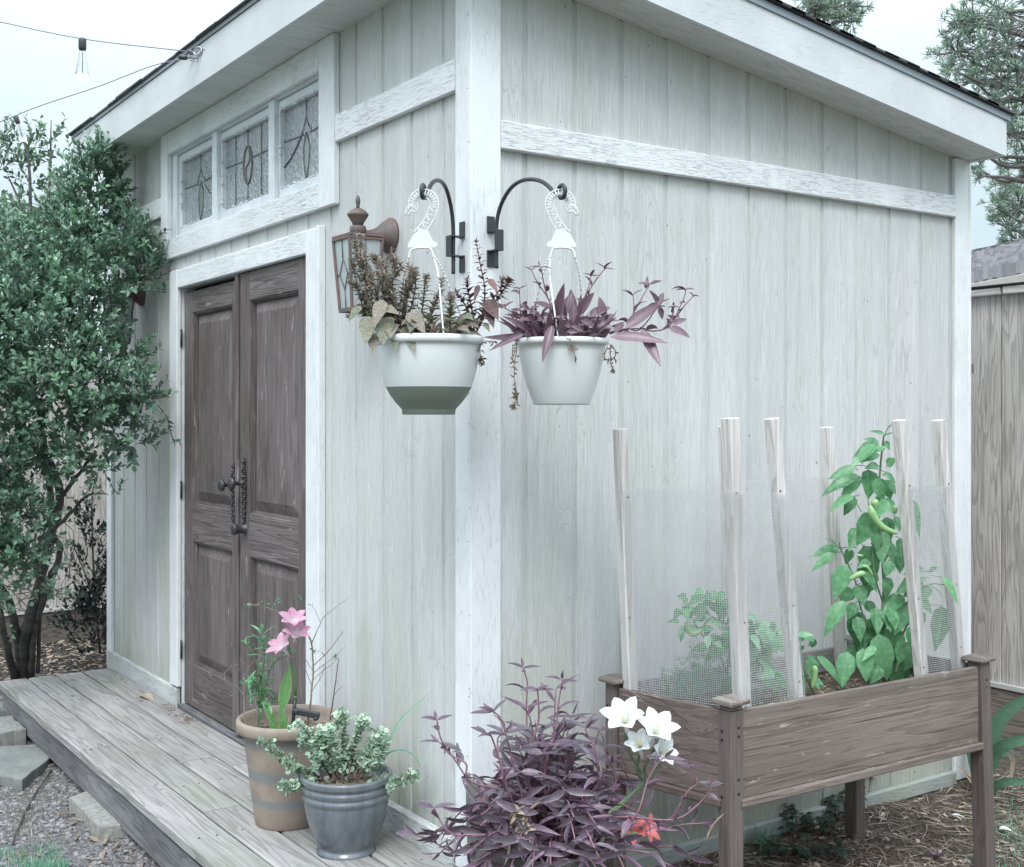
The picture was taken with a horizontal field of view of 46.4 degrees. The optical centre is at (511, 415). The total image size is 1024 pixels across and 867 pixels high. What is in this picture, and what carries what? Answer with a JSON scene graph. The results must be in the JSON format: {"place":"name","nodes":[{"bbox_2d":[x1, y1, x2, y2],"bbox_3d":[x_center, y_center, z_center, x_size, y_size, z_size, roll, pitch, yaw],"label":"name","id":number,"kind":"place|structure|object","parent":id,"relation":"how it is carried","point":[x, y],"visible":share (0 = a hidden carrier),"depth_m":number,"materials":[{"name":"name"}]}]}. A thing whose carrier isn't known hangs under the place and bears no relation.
{"place":"outdoors","nodes":[
{"label":"outdoors","id":0,"kind":"place"},
{"bbox_2d":[152,703,197,723],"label":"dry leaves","id":1,"kind":"object","parent":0,"point":[185,719],"visible":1,"depth_m":5.65,"materials":[{"name":"brown plant"}]},
{"bbox_2d":[0,510,1023,866],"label":"ground","id":2,"kind":"structure","parent":0,"point":[934,832],"depth_m":4.53,"materials":[{"name":"grey gravel"}]},
{"bbox_2d":[0,701,6,716],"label":"paving stone","id":3,"kind":"object","parent":2,"relation":"on","point":[3,712],"visible":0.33,"depth_m":6.37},
{"bbox_2d":[0,716,25,745],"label":"paving stone","id":4,"kind":"object","parent":2,"relation":"on","point":[12,732],"visible":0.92,"depth_m":5.95,"materials":[{"name":"concrete"}]},
{"bbox_2d":[0,744,51,790],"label":"paving stone","id":5,"kind":"object","parent":2,"relation":"on","point":[22,767],"visible":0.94,"depth_m":5.49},
{"bbox_2d":[12,769,51,844],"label":"twig","id":6,"kind":"object","parent":2,"relation":"on","point":[33,797],"visible":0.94,"depth_m":5.02,"materials":[{"name":"brown wood"}]},
{"bbox_2d":[0,837,72,866],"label":"grass","id":7,"kind":"structure","parent":2,"relation":"on","point":[50,863],"depth_m":4.40,"materials":[{"name":"green plant"}]},
{"bbox_2d":[0,112,83,331],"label":"loose shrub","id":8,"kind":"object","parent":2,"relation":"on","point":[27,151],"visible":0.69,"depth_m":8.15,"materials":[{"name":"green plant"}]},
{"bbox_2d":[0,349,106,647],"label":"wooden fence","id":9,"kind":"object","parent":2,"relation":"on","point":[50,633],"visible":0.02,"depth_m":8.14,"materials":[{"name":"grey wood"}]},
{"bbox_2d":[0,189,106,346],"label":"distant tree","id":10,"kind":"object","parent":2,"relation":"on","point":[3,201],"visible":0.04,"depth_m":23.44,"materials":[{"name":"green plant"}]},
{"bbox_2d":[0,787,136,866],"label":"dry grass","id":11,"kind":"structure","parent":2,"relation":"on","point":[55,798],"depth_m":4.68,"materials":[{"name":"plant"}]},
{"bbox_2d":[44,472,106,653],"bbox_3d":[-2.580,0.913,7.370,0.524,1.124,0.586,0,0,-12],"label":"creeping vine","id":12,"kind":"object","parent":2,"relation":"on","point":[93,602],"visible":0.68,"depth_m":7.35,"materials":[{"name":"green plant"}]},
{"bbox_2d":[0,696,156,866],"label":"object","id":13,"kind":"object","parent":2,"relation":"on","point":[50,825],"visible":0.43,"depth_m":4.73,"materials":[{"name":"grey gravel"}]},
{"bbox_2d":[0,637,159,866],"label":"leaf litter","id":14,"kind":"object","parent":2,"relation":"on","point":[47,653],"visible":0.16,"depth_m":7.45,"materials":[{"name":"brown plant"}]},
{"bbox_2d":[0,124,181,679],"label":"leafy shrub","id":15,"kind":"object","parent":2,"relation":"on","point":[37,301],"visible":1,"depth_m":5.84,"materials":[{"name":"green plant"}]},
{"bbox_2d":[69,791,126,840],"bbox_3d":[-1.643,1.626,4.911,0.252,0.080,0.592,0,0,-34],"label":"concrete block","id":16,"kind":"object","parent":2,"relation":"on","point":[85,806],"depth_m":4.76,"materials":[{"name":"grey concrete"}]},
{"bbox_2d":[55,812,143,866],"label":"bark debris","id":17,"kind":"object","parent":2,"relation":"on","point":[101,858],"visible":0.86,"depth_m":4.55,"materials":[{"name":"brown wood"}]},
{"bbox_2d":[0,668,447,866],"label":"wooden deck","id":18,"kind":"structure","parent":2,"relation":"on","point":[162,787],"depth_m":4.80,"materials":[{"name":"grey wood"}]},
{"bbox_2d":[138,693,153,700],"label":"dry leaf","id":19,"kind":"object","parent":18,"relation":"on","point":[149,696],"visible":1,"depth_m":6.04,"materials":[{"name":"beige plant"}]},
{"bbox_2d":[236,704,339,831],"bbox_3d":[-0.776,1.228,4.165,0.364,0.365,0.364,0,0,-34],"label":"striped pot","id":20,"kind":"object","parent":18,"relation":"on","point":[275,809],"visible":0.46,"depth_m":4.04,"materials":[{"name":"ceramic"}]},
{"bbox_2d":[224,649,260,725],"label":"dead plant","id":21,"kind":"object","parent":20,"relation":"on","point":[244,711],"visible":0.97,"depth_m":4.10,"materials":[{"name":"plant"}]},
{"bbox_2d":[239,624,296,727],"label":"leafy weed","id":22,"kind":"object","parent":20,"relation":"on","point":[250,682],"visible":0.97,"depth_m":4.13,"materials":[{"name":"green plant"}]},
{"bbox_2d":[264,666,291,728],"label":"broad leaf plant","id":23,"kind":"object","parent":20,"relation":"on","point":[284,693],"visible":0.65,"depth_m":4.12,"materials":[{"name":"green plant"}]},
{"bbox_2d":[265,607,319,724],"bbox_3d":[-0.750,0.875,4.088,0.181,0.434,0.121,0,0,-5],"label":"solar lily light","id":24,"kind":"object","parent":20,"relation":"on","point":[293,618],"visible":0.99,"depth_m":4.10,"materials":[{"name":"pink plastic"}]},
{"bbox_2d":[244,595,347,725],"bbox_3d":[-0.745,0.862,4.143,0.368,0.484,0.023,0,0,0],"label":"bare twiggy shrub","id":25,"kind":"object","parent":20,"relation":"on","point":[309,638],"visible":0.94,"depth_m":4.14,"materials":[{"name":"brown plant"}]},
{"bbox_2d":[328,659,341,720],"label":"dead plant","id":26,"kind":"object","parent":20,"relation":"on","point":[334,692],"visible":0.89,"depth_m":4.21,"materials":[{"name":"plant"}]},
{"bbox_2d":[300,762,392,860],"bbox_3d":[-0.536,1.282,3.874,0.298,0.257,0.298,0,0,-34],"label":"glazed pot","id":27,"kind":"object","parent":18,"relation":"on","point":[345,820],"visible":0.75,"depth_m":3.77,"materials":[{"name":"grey ceramic"}]},
{"bbox_2d":[256,706,423,795],"bbox_3d":[-0.559,1.099,3.857,0.555,0.345,0.145,0,0,2],"label":"variegated succulent","id":28,"kind":"object","parent":27,"relation":"in","point":[370,757],"visible":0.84,"depth_m":3.84,"materials":[{"name":"green plant"}]},
{"bbox_2d":[377,690,432,774],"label":"grass weed","id":29,"kind":"object","parent":27,"relation":"on","point":[395,728],"depth_m":3.87,"materials":[{"name":"plant"}]},
{"bbox_2d":[466,766,516,866],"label":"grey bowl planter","id":30,"kind":"object","parent":2,"relation":"on","point":[474,792],"visible":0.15,"depth_m":3.56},
{"bbox_2d":[68,0,1016,866],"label":"garden shed","id":31,"kind":"structure","parent":2,"relation":"on","point":[782,188],"depth_m":4.34,"materials":[{"name":"white wood"}]},
{"bbox_2d":[0,21,188,72],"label":"string light","id":32,"kind":"object","parent":31,"relation":"hanging from","point":[82,44],"visible":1,"depth_m":5.00,"materials":[{"name":"black plastic"}]},
{"bbox_2d":[0,55,198,136],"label":"string light","id":33,"kind":"object","parent":31,"relation":"hanging from","point":[180,57],"visible":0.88,"depth_m":5.51,"materials":[{"name":"black plastic"}]},
{"bbox_2d":[103,270,145,343],"bbox_3d":[-2.066,-0.580,6.366,0.193,0.397,0.135,0,0,-34],"label":"wall lantern","id":34,"kind":"object","parent":31,"relation":"attached to","point":[138,298],"depth_m":6.33,"materials":[{"name":"orange metal"}]},
{"bbox_2d":[186,46,204,60],"bbox_3d":[-1.335,-1.556,5.104,0.040,0.051,0.169,0,0,-45],"label":"carabiner","id":35,"kind":"object","parent":31,"relation":"attached to","point":[191,51],"visible":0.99,"depth_m":5.12,"materials":[{"name":"metal"}]},
{"bbox_2d":[180,281,234,730],"bbox_3d":[-1.424,0.402,5.582,0.115,2.015,0.747,0,0,-34],"label":"door","id":36,"kind":"structure","parent":31,"relation":"in","point":[209,313],"depth_m":5.62,"materials":[{"name":"wood"}]},
{"bbox_2d":[161,32,339,260],"bbox_3d":[-1.182,-1.102,5.276,0.098,0.635,2.004,0,0,-34],"label":"window","id":37,"kind":"structure","parent":31,"relation":"in","point":[265,155],"depth_m":5.12,"materials":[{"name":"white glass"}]},
{"bbox_2d":[227,257,305,737],"bbox_3d":[-1.015,0.392,4.957,0.116,2.035,0.772,0,0,-34],"label":"door","id":38,"kind":"structure","parent":31,"relation":"in","point":[269,483],"depth_m":5.00,"materials":[{"name":"wood"}]},
{"bbox_2d":[332,195,398,313],"bbox_3d":[-0.497,-0.547,4.055,0.193,0.397,0.135,0,0,-34],"label":"wall lantern","id":39,"kind":"object","parent":31,"relation":"attached to","point":[381,238],"depth_m":4.02,"materials":[{"name":"orange metal"}]},
{"bbox_2d":[419,178,464,273],"bbox_3d":[-0.220,-0.567,3.522,0.054,0.264,0.368,0,0,17],"label":"plant hook","id":40,"kind":"object","parent":31,"relation":"attached to","point":[450,245],"visible":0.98,"depth_m":3.66,"materials":[{"name":"black metal"}]},
{"bbox_2d":[377,189,483,414],"bbox_3d":[-0.234,-0.322,3.360,0.312,0.637,0.313,0,0,-34],"label":"hanging basket","id":41,"kind":"object","parent":40,"relation":"hanging from","point":[434,373],"visible":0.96,"depth_m":3.26,"materials":[{"name":"white plastic"}]},
{"bbox_2d":[345,231,515,355],"bbox_3d":[-0.233,-0.340,3.357,0.488,0.362,0.315,0,0,0],"label":"polka dot plant","id":42,"kind":"object","parent":41,"relation":"in","point":[383,319],"visible":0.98,"depth_m":3.32,"materials":[{"name":"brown plant"}]},
{"bbox_2d":[487,177,566,268],"bbox_3d":[0.041,-0.576,3.516,0.029,0.252,0.384,0,0,-34],"label":"plant hook","id":43,"kind":"object","parent":31,"relation":"attached to","point":[492,254],"visible":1,"depth_m":3.63,"materials":[{"name":"black metal"}]},
{"bbox_2d":[514,189,608,404],"bbox_3d":[0.141,-0.338,3.385,0.268,0.612,0.268,0,0,-34],"label":"hanging basket","id":44,"kind":"object","parent":43,"relation":"hanging from","point":[559,375],"visible":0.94,"depth_m":3.30,"materials":[{"name":"white plastic"}]},
{"bbox_2d":[477,261,697,410],"bbox_3d":[0.217,-0.225,3.393,0.627,0.423,0.343,0,0,1],"label":"purple heart plant","id":45,"kind":"object","parent":44,"relation":"in","point":[576,323],"visible":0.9,"depth_m":3.32,"materials":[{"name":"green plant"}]},
{"bbox_2d":[486,825,608,866],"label":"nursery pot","id":46,"kind":"object","parent":2,"relation":"on","point":[518,862],"visible":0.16,"depth_m":3.14,"materials":[{"name":"black plastic"}]},
{"bbox_2d":[395,657,724,866],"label":"purple heart plant","id":47,"kind":"object","parent":46,"relation":"in","point":[546,806],"visible":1,"depth_m":3.16,"materials":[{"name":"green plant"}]},
{"bbox_2d":[598,813,659,843],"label":"artificial lily","id":48,"kind":"object","parent":47,"relation":"in","point":[640,831],"visible":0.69,"depth_m":3.31,"materials":[{"name":"red plant"}]},
{"bbox_2d":[599,696,680,813],"bbox_3d":[0.289,0.974,3.228,0.324,0.430,0.143,0,0,-5],"label":"artificial lily","id":49,"kind":"object","parent":46,"relation":"on","point":[627,713],"visible":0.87,"depth_m":3.23,"materials":[{"name":"white plastic"}]},
{"bbox_2d":[745,821,788,850],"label":"grassy weed","id":50,"kind":"object","parent":2,"relation":"on","point":[763,837],"visible":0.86,"depth_m":4.26,"materials":[{"name":"green plant"}]},
{"bbox_2d":[598,635,995,866],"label":"raised planter","id":51,"kind":"object","parent":2,"relation":"on","point":[854,732],"visible":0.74,"depth_m":3.63,"materials":[{"name":"wood"}]},
{"bbox_2d":[613,428,637,690],"bbox_3d":[0.347,0.469,3.643,0.079,0.863,0.036,0,0,-34],"label":"wooden stake","id":52,"kind":"object","parent":51,"relation":"on","point":[621,458],"visible":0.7,"depth_m":3.63,"materials":[{"name":"white wood"}]},
{"bbox_2d":[657,636,767,703],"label":"feathery fern","id":53,"kind":"object","parent":51,"relation":"on","point":[696,687],"visible":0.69,"depth_m":3.60,"materials":[{"name":"green plant"}]},
{"bbox_2d":[668,587,759,691],"bbox_3d":[0.623,0.687,3.637,0.280,0.332,0.232,0,0,-21],"label":"pepper plant","id":54,"kind":"object","parent":51,"relation":"on","point":[703,614],"visible":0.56,"depth_m":3.61,"materials":[{"name":"green plant"}]},
{"bbox_2d":[718,426,730,676],"bbox_3d":[0.705,0.467,3.886,0.068,0.868,0.036,0,0,-34],"label":"wooden stake","id":55,"kind":"object","parent":51,"relation":"on","point":[723,544],"visible":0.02,"depth_m":3.88,"materials":[{"name":"white wood"}]},
{"bbox_2d":[617,478,833,707],"bbox_3d":[0.829,0.553,3.775,1.016,0.676,0.394,0,0,-34],"label":"wire cage","id":56,"kind":"object","parent":51,"relation":"on","point":[712,559],"visible":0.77,"depth_m":3.56,"materials":[{"name":"grey metal"}]},
{"bbox_2d":[721,418,751,707],"bbox_3d":[0.649,0.453,3.452,0.092,0.896,0.042,0,0,-34],"label":"wooden stake","id":57,"kind":"object","parent":51,"relation":"on","point":[731,455],"visible":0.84,"depth_m":3.44,"materials":[{"name":"white wood"}]},
{"bbox_2d":[721,677,762,705],"bbox_3d":[0.723,0.870,3.758,0.132,0.080,0.132,0,0,-34],"label":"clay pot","id":58,"kind":"object","parent":51,"relation":"on","point":[755,688],"visible":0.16,"depth_m":3.72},
{"bbox_2d":[748,619,786,695],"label":"pepper plant","id":59,"kind":"object","parent":51,"relation":"on","point":[777,647],"visible":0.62,"depth_m":3.73,"materials":[{"name":"green plant"}]},
{"bbox_2d":[764,418,802,699],"bbox_3d":[0.813,0.454,3.563,0.142,0.896,0.036,0,0,-34],"label":"wooden stake","id":60,"kind":"object","parent":51,"relation":"on","point":[774,455],"visible":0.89,"depth_m":3.55,"materials":[{"name":"white wood"}]},
{"bbox_2d":[798,631,823,695],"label":"pepper plant","id":61,"kind":"object","parent":51,"relation":"on","point":[812,671],"visible":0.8,"depth_m":3.83,"materials":[{"name":"green plant"}]},
{"bbox_2d":[819,427,846,672],"bbox_3d":[1.125,0.469,4.171,0.116,0.864,0.036,0,0,-34],"label":"wooden stake","id":62,"kind":"object","parent":51,"relation":"on","point":[831,517],"visible":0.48,"depth_m":4.15,"materials":[{"name":"white wood"}]},
{"bbox_2d":[810,425,957,687],"bbox_3d":[1.237,0.496,4.018,0.478,0.940,0.274,0,0,-11],"label":"pepper plant","id":63,"kind":"object","parent":51,"relation":"on","point":[886,653],"visible":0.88,"depth_m":3.99,"materials":[{"name":"green plant"}]},
{"bbox_2d":[837,485,964,673],"bbox_3d":[1.306,0.552,4.098,0.322,0.678,0.394,0,0,-34],"label":"wire cage","id":64,"kind":"object","parent":51,"relation":"on","point":[923,545],"visible":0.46,"depth_m":3.97,"materials":[{"name":"grey metal"}]},
{"bbox_2d":[892,419,927,676],"bbox_3d":[1.300,0.456,3.894,0.155,0.891,0.036,0,0,-34],"label":"wooden stake","id":65,"kind":"object","parent":51,"relation":"on","point":[902,457],"visible":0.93,"depth_m":3.88,"materials":[{"name":"white wood"}]},
{"bbox_2d":[931,419,965,669],"bbox_3d":[1.466,0.457,4.006,0.152,0.891,0.036,0,0,-34],"label":"wooden stake","id":66,"kind":"object","parent":51,"relation":"on","point":[940,451],"visible":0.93,"depth_m":3.99,"materials":[{"name":"white wood"}]},
{"bbox_2d":[759,839,855,861],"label":"ground vine","id":67,"kind":"object","parent":2,"relation":"on","point":[796,848],"visible":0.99,"depth_m":4.12,"materials":[{"name":"green plant"}]},
{"bbox_2d":[779,790,844,840],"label":"ground vine","id":68,"kind":"object","parent":2,"relation":"on","point":[823,823],"visible":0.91,"depth_m":4.39,"materials":[{"name":"green plant"}]},
{"bbox_2d":[792,0,874,33],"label":"pine tree","id":69,"kind":"object","parent":2,"relation":"on","point":[823,10],"visible":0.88,"depth_m":13.77,"materials":[{"name":"green plant"}]},
{"bbox_2d":[648,764,1023,866],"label":"pine straw","id":70,"kind":"object","parent":2,"relation":"on","point":[901,836],"visible":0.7,"depth_m":4.31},
{"bbox_2d":[843,777,874,805],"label":"ground vine","id":71,"kind":"object","parent":2,"relation":"on","point":[865,787],"visible":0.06,"depth_m":4.63,"materials":[{"name":"green plant"}]},
{"bbox_2d":[925,848,944,858],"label":"purple seedling","id":72,"kind":"object","parent":2,"relation":"on","point":[936,854],"visible":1,"depth_m":4.13,"materials":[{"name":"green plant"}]},
{"bbox_2d":[920,0,1023,186],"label":"pine tree","id":73,"kind":"object","parent":2,"relation":"on","point":[1000,85],"visible":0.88,"depth_m":12.92,"materials":[{"name":"green plant"}]},
{"bbox_2d":[958,695,1023,791],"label":"strap leaf lily","id":74,"kind":"object","parent":2,"relation":"on","point":[1003,715],"visible":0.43,"depth_m":4.73,"materials":[{"name":"green plant"}]},
{"bbox_2d":[964,776,1023,866],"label":"grass","id":75,"kind":"structure","parent":2,"relation":"on","point":[1004,844],"depth_m":4.34,"materials":[{"name":"green plant"}]},
{"bbox_2d":[971,282,1023,750],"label":"wooden fence","id":76,"kind":"object","parent":2,"relation":"on","point":[997,471],"visible":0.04,"depth_m":5.59,"materials":[{"name":"wood"}]},
{"bbox_2d":[976,161,1023,244],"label":"pine tree","id":77,"kind":"object","parent":2,"relation":"on","point":[1003,207],"visible":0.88,"depth_m":16.00,"materials":[{"name":"green plant"}]},
{"bbox_2d":[999,826,1012,831],"bbox_3d":[1.809,1.518,4.381,0.041,0.015,0.046,0,0,-34],"label":"white shard","id":78,"kind":"object","parent":2,"relation":"on","point":[1005,828],"visible":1,"depth_m":4.39,"materials":[{"name":"white"}]},
{"bbox_2d":[0,0,1023,350],"label":"sky","id":79,"kind":"structure","parent":0,"point":[37,68],"materials":[{"name":"white"}]},
{"bbox_2d":[971,238,1023,286],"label":"neighbour house","id":80,"kind":"structure","parent":0,"point":[1002,263],"depth_m":7.94,"materials":[{"name":"grey"}]}
]}

